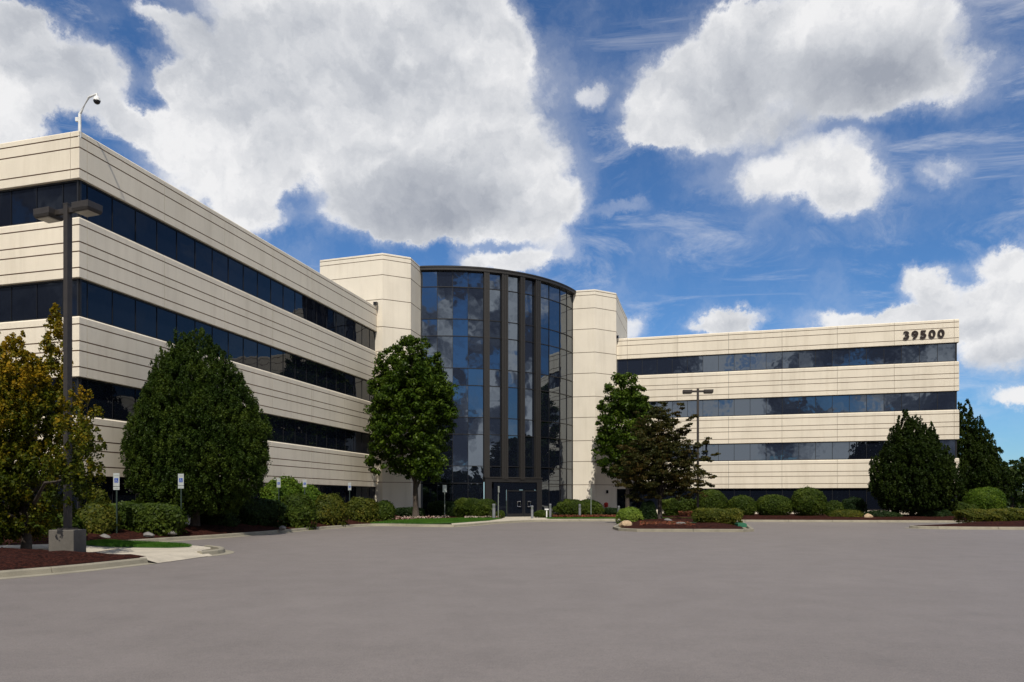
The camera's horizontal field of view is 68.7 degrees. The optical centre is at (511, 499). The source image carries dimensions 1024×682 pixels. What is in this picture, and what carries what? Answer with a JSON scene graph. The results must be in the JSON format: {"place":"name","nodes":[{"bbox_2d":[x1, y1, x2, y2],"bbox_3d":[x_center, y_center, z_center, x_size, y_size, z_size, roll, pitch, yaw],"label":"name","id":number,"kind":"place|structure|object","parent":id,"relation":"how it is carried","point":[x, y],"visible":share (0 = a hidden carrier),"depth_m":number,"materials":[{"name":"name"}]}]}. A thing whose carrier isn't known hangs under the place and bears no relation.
{"place":"outdoors","nodes":[
{"label":"outdoors","id":0,"kind":"place"},
{"bbox_2d":[0,548,144,569],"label":"mulch bed","id":1,"kind":"object","parent":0,"point":[13,558],"visible":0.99,"depth_m":17.98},
{"bbox_2d":[0,303,106,548],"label":"autumn tree","id":2,"kind":"object","parent":1,"relation":"on","point":[22,414],"visible":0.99,"depth_m":21.33,"materials":[{"name":"green plant"}]},
{"bbox_2d":[33,199,102,551],"bbox_3d":[-11.716,-3.078,19.750,1.966,9.415,0.756,0,0,10],"label":"lamp post","id":3,"kind":"object","parent":1,"relation":"on","point":[67,537],"visible":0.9,"depth_m":19.69,"materials":[{"name":"metal"}]},
{"bbox_2d":[0,544,210,556],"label":"walk","id":4,"kind":"structure","parent":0,"point":[145,552],"depth_m":22.34,"materials":[{"name":"concrete"}]},
{"bbox_2d":[86,545,189,547],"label":"lawn","id":5,"kind":"structure","parent":4,"relation":"on","point":[140,547],"depth_m":23.39,"materials":[{"name":"plant"}]},
{"bbox_2d":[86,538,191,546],"bbox_3d":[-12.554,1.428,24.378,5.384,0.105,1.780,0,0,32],"label":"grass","id":6,"kind":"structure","parent":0,"point":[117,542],"depth_m":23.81,"materials":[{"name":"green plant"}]},
{"bbox_2d":[2,515,402,544],"bbox_3d":[-19.993,1.341,35.621,52.522,0.392,22.332,0,0,-42],"label":"mulch bed","id":7,"kind":"object","parent":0,"point":[129,534],"visible":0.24,"depth_m":32.31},
{"bbox_2d":[33,511,87,534],"bbox_3d":[-16.664,1.009,26.987,2.321,1.300,1.808,0,0,13],"label":"shrub","id":8,"kind":"object","parent":7,"relation":"on","point":[77,521],"visible":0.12,"depth_m":26.80,"materials":[{"name":"green plant"}]},
{"bbox_2d":[75,501,121,533],"bbox_3d":[-15.841,0.867,28.385,1.719,1.583,1.685,0,0,15],"label":"shrub","id":9,"kind":"object","parent":7,"relation":"on","point":[98,517],"visible":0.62,"depth_m":27.93,"materials":[{"name":"green plant"}]},
{"bbox_2d":[86,486,111,504],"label":"shrub","id":10,"kind":"object","parent":7,"relation":"on","point":[103,497],"visible":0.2,"depth_m":31.36,"materials":[{"name":"green plant"}]},
{"bbox_2d":[113,473,119,532],"bbox_3d":[-15.003,0.331,28.419,0.235,2.638,0.057,0,0,0],"label":"parking sign","id":11,"kind":"object","parent":7,"relation":"on","point":[116,479],"visible":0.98,"depth_m":28.40,"materials":[{"name":"white metal"}]},
{"bbox_2d":[104,500,188,535],"bbox_3d":[-14.726,0.834,30.202,3.344,1.607,1.707,0,0,-7],"label":"hedge","id":12,"kind":"object","parent":7,"relation":"on","point":[162,518],"visible":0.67,"depth_m":29.62,"materials":[{"name":"green plant"}]},
{"bbox_2d":[143,532,154,537],"bbox_3d":[-14.019,1.372,28.897,0.479,0.236,0.323,0,0,10],"label":"boulder","id":13,"kind":"object","parent":7,"relation":"on","point":[148,534],"visible":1,"depth_m":28.80,"materials":[{"name":"grey stone"}]},
{"bbox_2d":[178,474,183,534],"bbox_3d":[-13.573,0.305,30.719,0.235,2.690,0.057,0,0,0],"label":"parking sign","id":14,"kind":"object","parent":7,"relation":"on","point":[180,479],"visible":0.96,"depth_m":30.70,"materials":[{"name":"white metal"}]},
{"bbox_2d":[119,327,274,525],"bbox_3d":[-13.883,-3.086,33.223,6.565,9.191,4.980,0,0,0],"label":"pyramidal tree","id":15,"kind":"object","parent":7,"relation":"on","point":[174,426],"visible":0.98,"depth_m":32.01,"materials":[{"name":"green plant"}]},
{"bbox_2d":[237,497,287,526],"bbox_3d":[-12.719,0.768,37.574,1.661,1.737,2.676,0,0,37],"label":"hedge","id":16,"kind":"object","parent":7,"relation":"on","point":[261,511],"visible":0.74,"depth_m":37.12,"materials":[{"name":"green plant"}]},
{"bbox_2d":[277,478,280,520],"bbox_3d":[-12.747,0.204,40.919,0.195,2.693,0.057,0,0,-11],"label":"parking sign","id":17,"kind":"object","parent":7,"relation":"on","point":[278,482],"visible":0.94,"depth_m":40.91,"materials":[{"name":"white metal"}]},
{"bbox_2d":[258,476,303,504],"bbox_3d":[-12.967,0.092,42.187,2.172,3.160,3.064,0,0,29],"label":"shrub","id":18,"kind":"object","parent":7,"relation":"on","point":[289,485],"visible":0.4,"depth_m":41.62,"materials":[{"name":"green plant"}]},
{"bbox_2d":[279,492,318,529],"bbox_3d":[-11.366,0.648,39.642,1.758,2.033,2.249,0,0,44],"label":"shrub","id":19,"kind":"object","parent":7,"relation":"on","point":[301,511],"visible":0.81,"depth_m":39.09,"materials":[{"name":"green plant"}]},
{"bbox_2d":[300,482,322,501],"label":"shrub","id":20,"kind":"object","parent":7,"relation":"on","point":[312,491],"visible":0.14,"depth_m":43.11,"materials":[{"name":"green plant"}]},
{"bbox_2d":[311,493,350,526],"bbox_3d":[-10.636,0.617,43.398,1.962,2.098,2.406,0,0,39],"label":"shrub","id":21,"kind":"object","parent":7,"relation":"on","point":[331,508],"visible":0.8,"depth_m":42.81,"materials":[{"name":"green plant"}]},
{"bbox_2d":[348,483,350,500],"bbox_3d":[-10.501,0.242,48.418,0.195,2.616,0.057,0,0,-20],"label":"parking sign","id":22,"kind":"object","parent":7,"relation":"on","point":[349,486],"visible":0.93,"depth_m":48.41,"materials":[{"name":"white metal"}]},
{"bbox_2d":[344,497,379,522],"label":"shrub","id":23,"kind":"object","parent":7,"relation":"on","point":[361,509],"visible":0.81,"depth_m":46.53,"materials":[{"name":"green plant"}]},
{"bbox_2d":[375,499,395,523],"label":"shrub","id":24,"kind":"object","parent":7,"relation":"on","point":[387,509],"visible":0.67,"depth_m":49.84,"materials":[{"name":"green plant"}]},
{"bbox_2d":[363,334,459,517],"bbox_3d":[-7.424,-5.472,56.237,7.146,14.060,7.106,0,0,0],"label":"maple tree","id":25,"kind":"object","parent":7,"relation":"on","point":[419,391],"visible":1,"depth_m":54.66,"materials":[{"name":"green plant"}]},
{"bbox_2d":[404,516,501,518],"bbox_3d":[-5.050,1.429,57.650,8.900,0.159,10.300,0,0,0],"label":"mulch bed","id":26,"kind":"object","parent":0,"point":[441,517],"visible":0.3,"depth_m":57.54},
{"bbox_2d":[395,507,425,517],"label":"hedge","id":27,"kind":"object","parent":26,"relation":"on","point":[404,512],"visible":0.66,"depth_m":56.30,"materials":[{"name":"green plant"}]},
{"bbox_2d":[392,515,448,518],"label":"flowers","id":28,"kind":"object","parent":26,"relation":"on","point":[419,516],"visible":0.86,"depth_m":54.19,"materials":[{"name":"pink plant"}]},
{"bbox_2d":[427,500,457,516],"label":"hedge","id":29,"kind":"object","parent":26,"relation":"on","point":[435,508],"visible":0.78,"depth_m":59.27,"materials":[{"name":"green plant"}]},
{"bbox_2d":[443,485,446,516],"bbox_3d":[-5.213,0.279,57.994,0.320,2.742,0.063,0,0,-20],"label":"sign","id":30,"kind":"object","parent":26,"relation":"on","point":[444,488],"visible":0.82,"depth_m":57.97,"materials":[{"name":"grey metal"}]},
{"bbox_2d":[453,497,496,517],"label":"hedge","id":31,"kind":"object","parent":26,"relation":"on","point":[469,507],"visible":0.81,"depth_m":57.81,"materials":[{"name":"green plant"}]},
{"bbox_2d":[498,486,499,517],"bbox_3d":[-1.073,0.308,59.198,0.063,2.683,0.320,0,0,21],"label":"sign","id":32,"kind":"object","parent":26,"relation":"on","point":[498,499],"visible":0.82,"depth_m":59.17,"materials":[{"name":"grey metal"}]},
{"bbox_2d":[495,510,504,517],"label":"shrub","id":33,"kind":"object","parent":26,"relation":"on","point":[501,513],"visible":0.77,"depth_m":60.31,"materials":[{"name":"green plant"}]},
{"bbox_2d":[451,516,547,523],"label":"walk","id":34,"kind":"structure","parent":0,"point":[516,518],"depth_m":55.32,"materials":[{"name":"concrete"}]},
{"bbox_2d":[371,517,500,523],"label":"lawn","id":35,"kind":"structure","parent":34,"relation":"on","point":[432,523],"depth_m":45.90,"materials":[{"name":"plant"}]},
{"bbox_2d":[492,504,494,517],"bbox_3d":[-1.373,0.976,56.300,0.240,1.248,0.240,0,0,0],"label":"bollard light","id":36,"kind":"object","parent":35,"relation":"on","point":[493,510],"visible":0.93,"depth_m":56.20,"materials":[{"name":"grey metal"}]},
{"bbox_2d":[534,510,552,517],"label":"shrub","id":37,"kind":"object","parent":34,"relation":"on","point":[540,514],"visible":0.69,"depth_m":60.51,"materials":[{"name":"green plant"}]},
{"bbox_2d":[547,518,614,518],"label":"lawn","id":38,"kind":"structure","parent":34,"relation":"on","point":[583,518],"depth_m":57.27,"materials":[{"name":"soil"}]},
{"bbox_2d":[0,521,1023,681],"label":"parking lot","id":39,"kind":"structure","parent":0,"point":[588,601],"depth_m":11.30,"materials":[{"name":"grey asphalt"}]},
{"bbox_2d":[0,558,156,579],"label":"kerb","id":40,"kind":"structure","parent":39,"relation":"on","point":[46,571],"depth_m":16.93,"materials":[{"name":"concrete"}]},
{"bbox_2d":[140,550,210,562],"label":"walk ramp","id":41,"kind":"structure","parent":39,"relation":"on","point":[174,556],"depth_m":20.37,"materials":[{"name":"concrete"}]},
{"bbox_2d":[197,545,233,556],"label":"kerb","id":42,"kind":"structure","parent":39,"relation":"on","point":[216,550],"depth_m":22.45,"materials":[{"name":"concrete"}]},
{"bbox_2d":[131,524,454,541],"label":"kerb","id":43,"kind":"structure","parent":39,"relation":"on","point":[197,537],"depth_m":35.66,"materials":[{"name":"concrete"}]},
{"bbox_2d":[613,521,753,531],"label":"kerb","id":44,"kind":"structure","parent":39,"relation":"on","point":[748,528],"depth_m":37.65,"materials":[{"name":"concrete"}]},
{"bbox_2d":[454,519,922,526],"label":"kerb","id":45,"kind":"structure","parent":39,"relation":"on","point":[570,520],"depth_m":53.64,"materials":[{"name":"concrete"}]},
{"bbox_2d":[909,520,1023,529],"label":"kerb","id":46,"kind":"structure","parent":39,"relation":"on","point":[959,528],"depth_m":41.06,"materials":[{"name":"concrete"}]},
{"bbox_2d":[0,0,1023,490],"label":"sky","id":47,"kind":"structure","parent":0,"point":[708,166],"materials":[{"name":"blue"}]},
{"bbox_2d":[546,517,691,518],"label":"grass","id":48,"kind":"structure","parent":0,"point":[590,517],"depth_m":57.22,"materials":[{"name":"green plant"}]},
{"bbox_2d":[623,518,742,528],"bbox_3d":[10.506,1.410,45.449,7.136,0.219,15.773,0,0,12],"label":"mulch bed","id":49,"kind":"object","parent":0,"point":[699,525],"visible":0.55,"depth_m":39.05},
{"bbox_2d":[618,520,631,527],"bbox_3d":[6.236,1.389,41.014,0.700,0.462,0.669,0,0,-12],"label":"boulder","id":50,"kind":"object","parent":49,"relation":"on","point":[625,523],"visible":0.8,"depth_m":40.83,"materials":[{"name":"beige stone"}]},
{"bbox_2d":[615,506,643,523],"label":"shrub","id":51,"kind":"object","parent":49,"relation":"on","point":[632,514],"visible":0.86,"depth_m":48.27,"materials":[{"name":"green plant"}]},
{"bbox_2d":[639,500,657,518],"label":"shrub","id":52,"kind":"object","parent":49,"relation":"on","point":[648,509],"visible":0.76,"depth_m":49.65,"materials":[{"name":"green plant"}]},
{"bbox_2d":[610,401,720,518],"bbox_3d":[9.912,-2.552,50.563,6.338,8.212,5.654,0,0,-33],"label":"copper tree","id":53,"kind":"object","parent":49,"relation":"on","point":[659,449],"visible":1,"depth_m":49.84,"materials":[{"name":"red plant"}]},
{"bbox_2d":[640,521,695,524],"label":"flowers","id":54,"kind":"object","parent":49,"relation":"on","point":[656,522],"visible":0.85,"depth_m":40.93,"materials":[{"name":"red plant"}]},
{"bbox_2d":[682,389,713,507],"bbox_3d":[12.806,-3.030,51.600,2.078,9.160,0.699,0,0,0],"label":"lamp post","id":55,"kind":"object","parent":49,"relation":"on","point":[707,391],"visible":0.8,"depth_m":51.52,"materials":[{"name":"metal"}]},
{"bbox_2d":[691,507,744,524],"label":"hedge","id":56,"kind":"object","parent":49,"relation":"on","point":[731,516],"visible":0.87,"depth_m":42.00,"materials":[{"name":"green plant"}]},
{"bbox_2d":[734,522,746,526],"bbox_3d":[12.692,1.433,42.000,0.491,0.235,1.500,0,0,0],"label":"utility pad","id":57,"kind":"object","parent":49,"relation":"on","point":[740,524],"visible":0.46,"depth_m":41.25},
{"bbox_2d":[657,514,1023,526],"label":"mulch bed","id":58,"kind":"object","parent":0,"point":[906,517],"visible":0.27,"depth_m":54.62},
{"bbox_2d":[662,496,696,515],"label":"hedge","id":59,"kind":"object","parent":58,"relation":"on","point":[671,506],"visible":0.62,"depth_m":59.87,"materials":[{"name":"green plant"}]},
{"bbox_2d":[678,511,691,515],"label":"flowers","id":60,"kind":"object","parent":58,"relation":"on","point":[681,513],"visible":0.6,"depth_m":58.28,"materials":[{"name":"red plant"}]},
{"bbox_2d":[694,489,727,508],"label":"shrub","id":61,"kind":"object","parent":58,"relation":"on","point":[714,499],"visible":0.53,"depth_m":58.70,"materials":[{"name":"green plant"}]},
{"bbox_2d":[726,494,757,514],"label":"shrub","id":62,"kind":"object","parent":58,"relation":"on","point":[746,504],"visible":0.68,"depth_m":57.87,"materials":[{"name":"green plant"}]},
{"bbox_2d":[755,494,793,514],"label":"shrub","id":63,"kind":"object","parent":58,"relation":"on","point":[773,504],"visible":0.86,"depth_m":57.47,"materials":[{"name":"green plant"}]},
{"bbox_2d":[790,485,827,515],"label":"shrub","id":64,"kind":"object","parent":58,"relation":"on","point":[809,501],"visible":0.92,"depth_m":57.06,"materials":[{"name":"green plant"}]},
{"bbox_2d":[823,500,844,514],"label":"shrub","id":65,"kind":"object","parent":58,"relation":"on","point":[832,505],"visible":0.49,"depth_m":57.96,"materials":[{"name":"green plant"}]},
{"bbox_2d":[827,509,863,516],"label":"shrub","id":66,"kind":"object","parent":58,"relation":"on","point":[846,513],"visible":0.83,"depth_m":55.84,"materials":[{"name":"green plant"}]},
{"bbox_2d":[842,496,867,512],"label":"shrub","id":67,"kind":"object","parent":58,"relation":"on","point":[855,503],"visible":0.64,"depth_m":60.46,"materials":[{"name":"green plant"}]},
{"bbox_2d":[862,510,904,516],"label":"shrub","id":68,"kind":"object","parent":58,"relation":"on","point":[880,513],"visible":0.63,"depth_m":55.77,"materials":[{"name":"green plant"}]},
{"bbox_2d":[867,409,964,515],"bbox_3d":[30.539,-2.725,57.205,6.522,8.453,6.684,0,0,0],"label":"arborvitae tree","id":69,"kind":"object","parent":58,"relation":"on","point":[918,469],"visible":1,"depth_m":55.58,"materials":[{"name":"green plant"}]},
{"bbox_2d":[916,509,953,516],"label":"shrub","id":70,"kind":"object","parent":58,"relation":"on","point":[940,513],"visible":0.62,"depth_m":55.56,"materials":[{"name":"green plant"}]},
{"bbox_2d":[944,501,979,515],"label":"shrub","id":71,"kind":"object","parent":58,"relation":"on","point":[963,505],"visible":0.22,"depth_m":57.01,"materials":[{"name":"green plant"}]},
{"bbox_2d":[961,485,1007,510],"bbox_3d":[38.136,0.235,60.480,3.384,2.696,2.965,0,0,0],"label":"shrub","id":72,"kind":"object","parent":58,"relation":"on","point":[988,497],"visible":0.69,"depth_m":59.65,"materials":[{"name":"green plant"}]},
{"bbox_2d":[947,507,1023,522],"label":"hedge","id":73,"kind":"object","parent":58,"relation":"on","point":[994,514],"visible":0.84,"depth_m":44.74,"materials":[{"name":"green plant"}]},
{"label":"ground","id":74,"kind":"structure","parent":0,"visible":0},
{"bbox_2d":[0,131,958,524],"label":"office building","id":75,"kind":"structure","parent":74,"relation":"on","point":[534,363],"depth_m":62.60,"materials":[{"name":"beige concrete"}]},
{"bbox_2d":[0,278,78,322],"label":"ribbon window","id":76,"kind":"structure","parent":75,"relation":"in","point":[27,301],"depth_m":31.78,"materials":[{"name":"blue glass"}]},
{"bbox_2d":[0,179,78,226],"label":"ribbon window","id":77,"kind":"structure","parent":75,"relation":"in","point":[17,205],"depth_m":31.79,"materials":[{"name":"blue glass"}]},
{"bbox_2d":[2,477,78,508],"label":"ribbon window","id":78,"kind":"structure","parent":75,"relation":"in","point":[75,501],"depth_m":31.36,"materials":[{"name":"black glass"}]},
{"bbox_2d":[5,377,78,416],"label":"ribbon window","id":79,"kind":"structure","parent":75,"relation":"in","point":[74,379],"depth_m":31.18,"materials":[{"name":"black glass"}]},
{"bbox_2d":[75,93,100,137],"bbox_3d":[-17.500,-15.833,30.885,1.153,1.762,0.284,0,0,11],"label":"security camera","id":80,"kind":"object","parent":75,"relation":"attached to","point":[96,100],"visible":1,"depth_m":30.94,"materials":[{"name":"white paint"}]},
{"bbox_2d":[79,377,372,453],"bbox_3d":[-14.292,-4.272,45.733,0.100,1.598,30.141,0,0,14],"label":"ribbon window","id":81,"kind":"structure","parent":75,"relation":"in","point":[116,400],"depth_m":46.23,"materials":[{"name":"black glass"}]},
{"bbox_2d":[79,279,373,400],"bbox_3d":[-14.292,-8.372,45.733,0.100,1.598,30.141,0,0,14],"label":"ribbon window","id":82,"kind":"structure","parent":75,"relation":"in","point":[98,303],"depth_m":39.20,"materials":[{"name":"blue glass"}]},
{"bbox_2d":[79,476,375,517],"bbox_3d":[-14.292,-0.021,45.733,0.100,1.901,30.141,0,0,14],"label":"ribbon window","id":83,"kind":"structure","parent":75,"relation":"in","point":[356,491],"depth_m":43.72,"materials":[{"name":"black glass"}]},
{"bbox_2d":[79,180,375,350],"bbox_3d":[-14.292,-12.472,45.733,0.100,1.598,30.141,0,0,14],"label":"ribbon window","id":84,"kind":"structure","parent":75,"relation":"in","point":[118,217],"depth_m":39.36,"materials":[{"name":"blue glass"}]},
{"bbox_2d":[421,271,436,515],"bbox_3d":[-6.932,-8.715,62.638,1.403,20.830,0.160,0,0,4],"label":"curtain window","id":85,"kind":"structure","parent":75,"relation":"in","point":[428,278],"depth_m":62.64,"materials":[{"name":"blue glass"}]},
{"bbox_2d":[437,271,452,500],"bbox_3d":[-5.600,-8.715,62.603,1.326,20.830,0.160,0,0,-2],"label":"curtain window","id":86,"kind":"structure","parent":75,"relation":"in","point":[444,278],"depth_m":62.61,"materials":[{"name":"blue glass"}]},
{"bbox_2d":[453,271,467,510],"bbox_3d":[-4.322,-8.715,62.702,1.301,20.830,0.160,0,0,-7],"label":"curtain window","id":87,"kind":"structure","parent":75,"relation":"in","point":[460,278],"depth_m":62.70,"materials":[{"name":"blue glass"}]},
{"bbox_2d":[468,271,483,499],"bbox_3d":[-3.053,-8.715,62.931,1.340,20.830,0.160,0,0,-13],"label":"curtain window","id":88,"kind":"structure","parent":75,"relation":"in","point":[475,279],"depth_m":62.93,"materials":[{"name":"blue glass"}]},
{"bbox_2d":[490,273,500,499],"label":"curtain window","id":89,"kind":"structure","parent":75,"relation":"in","point":[495,279],"depth_m":63.43,"materials":[{"name":"blue glass"}]},
{"bbox_2d":[506,275,518,516],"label":"curtain window","id":90,"kind":"structure","parent":75,"relation":"in","point":[513,281],"depth_m":64.13,"materials":[{"name":"blue glass"}]},
{"bbox_2d":[507,490,522,516],"bbox_3d":[0.284,0.360,63.963,1.600,2.260,0.184,0,0,-28],"label":"door","id":91,"kind":"structure","parent":75,"relation":"in","point":[514,497],"depth_m":63.97,"materials":[{"name":"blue glass"}]},
{"bbox_2d":[523,278,533,516],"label":"curtain window","id":92,"kind":"structure","parent":75,"relation":"in","point":[529,283],"depth_m":64.99,"materials":[{"name":"blue glass"}]},
{"bbox_2d":[524,490,536,515],"bbox_3d":[1.758,0.360,64.749,1.600,2.260,0.183,0,0,-28],"label":"door","id":93,"kind":"structure","parent":75,"relation":"in","point":[529,495],"depth_m":64.66,"materials":[{"name":"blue glass"}]},
{"bbox_2d":[541,282,548,510],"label":"curtain window","id":94,"kind":"structure","parent":75,"relation":"in","point":[544,286],"depth_m":66.19,"materials":[{"name":"blue glass"}]},
{"bbox_2d":[549,284,559,514],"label":"curtain window","id":95,"kind":"structure","parent":75,"relation":"in","point":[554,292],"depth_m":67.12,"materials":[{"name":"blue glass"}]},
{"bbox_2d":[560,288,566,514],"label":"curtain window","id":96,"kind":"structure","parent":75,"relation":"in","point":[563,293],"depth_m":68.28,"materials":[{"name":"blue glass"}]},
{"bbox_2d":[566,291,572,498],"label":"curtain window","id":97,"kind":"structure","parent":75,"relation":"in","point":[569,398],"depth_m":69.32,"materials":[{"name":"blue glass"}]},
{"bbox_2d":[617,488,952,509],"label":"ribbon window","id":98,"kind":"structure","parent":75,"relation":"in","point":[838,494],"depth_m":67.45,"materials":[{"name":"black glass"}]},
{"bbox_2d":[617,343,955,375],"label":"ribbon window","id":99,"kind":"structure","parent":75,"relation":"in","point":[940,352],"depth_m":67.06,"materials":[{"name":"blue glass"}]},
{"bbox_2d":[623,391,956,417],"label":"ribbon window","id":100,"kind":"structure","parent":75,"relation":"in","point":[943,400],"depth_m":66.49,"materials":[{"name":"blue glass"}]},
{"bbox_2d":[635,439,956,461],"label":"ribbon window","id":101,"kind":"structure","parent":75,"relation":"in","point":[847,450],"depth_m":66.94,"materials":[{"name":"blue glass"}]},
{"bbox_2d":[957,399,1015,503],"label":"arborvitae tree","id":102,"kind":"object","parent":74,"relation":"on","point":[980,460],"visible":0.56,"depth_m":67.93,"materials":[{"name":"green plant"}]},
{"bbox_2d":[1001,459,1023,507],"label":"tree","id":103,"kind":"object","parent":74,"relation":"on","point":[1016,470],"visible":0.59,"depth_m":86.85,"materials":[{"name":"green plant"}]},
{"bbox_2d":[1014,457,1023,502],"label":"tree","id":104,"kind":"object","parent":74,"relation":"on","point":[1021,458],"visible":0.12,"depth_m":96.67,"materials":[{"name":"green plant"}]},
{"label":"mulch bed","id":105,"kind":"structure","parent":0,"visible":0},
{"bbox_2d":[551,498,604,515],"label":"shrub","id":106,"kind":"object","parent":105,"relation":"on","point":[571,506],"visible":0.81,"depth_m":62.29,"materials":[{"name":"green plant"}]},
{"bbox_2d":[578,504,580,514],"bbox_3d":[5.453,1.002,60.300,0.200,1.196,0.200,0,0,0],"label":"bollard light","id":107,"kind":"object","parent":105,"relation":"on","point":[579,509],"visible":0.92,"depth_m":60.22,"materials":[{"name":"grey metal"}]},
{"bbox_2d":[550,514,615,516],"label":"flowers","id":108,"kind":"object","parent":105,"relation":"on","point":[601,515],"visible":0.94,"depth_m":58.79,"materials":[{"name":"red plant"}]},
{"bbox_2d":[603,507,616,514],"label":"hedge","id":109,"kind":"object","parent":105,"relation":"on","point":[609,510],"visible":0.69,"depth_m":65.12,"materials":[{"name":"green plant"}]},
{"bbox_2d":[591,372,652,506],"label":"maple tree","id":110,"kind":"object","parent":105,"relation":"on","point":[624,401],"visible":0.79,"depth_m":65.48,"materials":[{"name":"green plant"}]}
]}

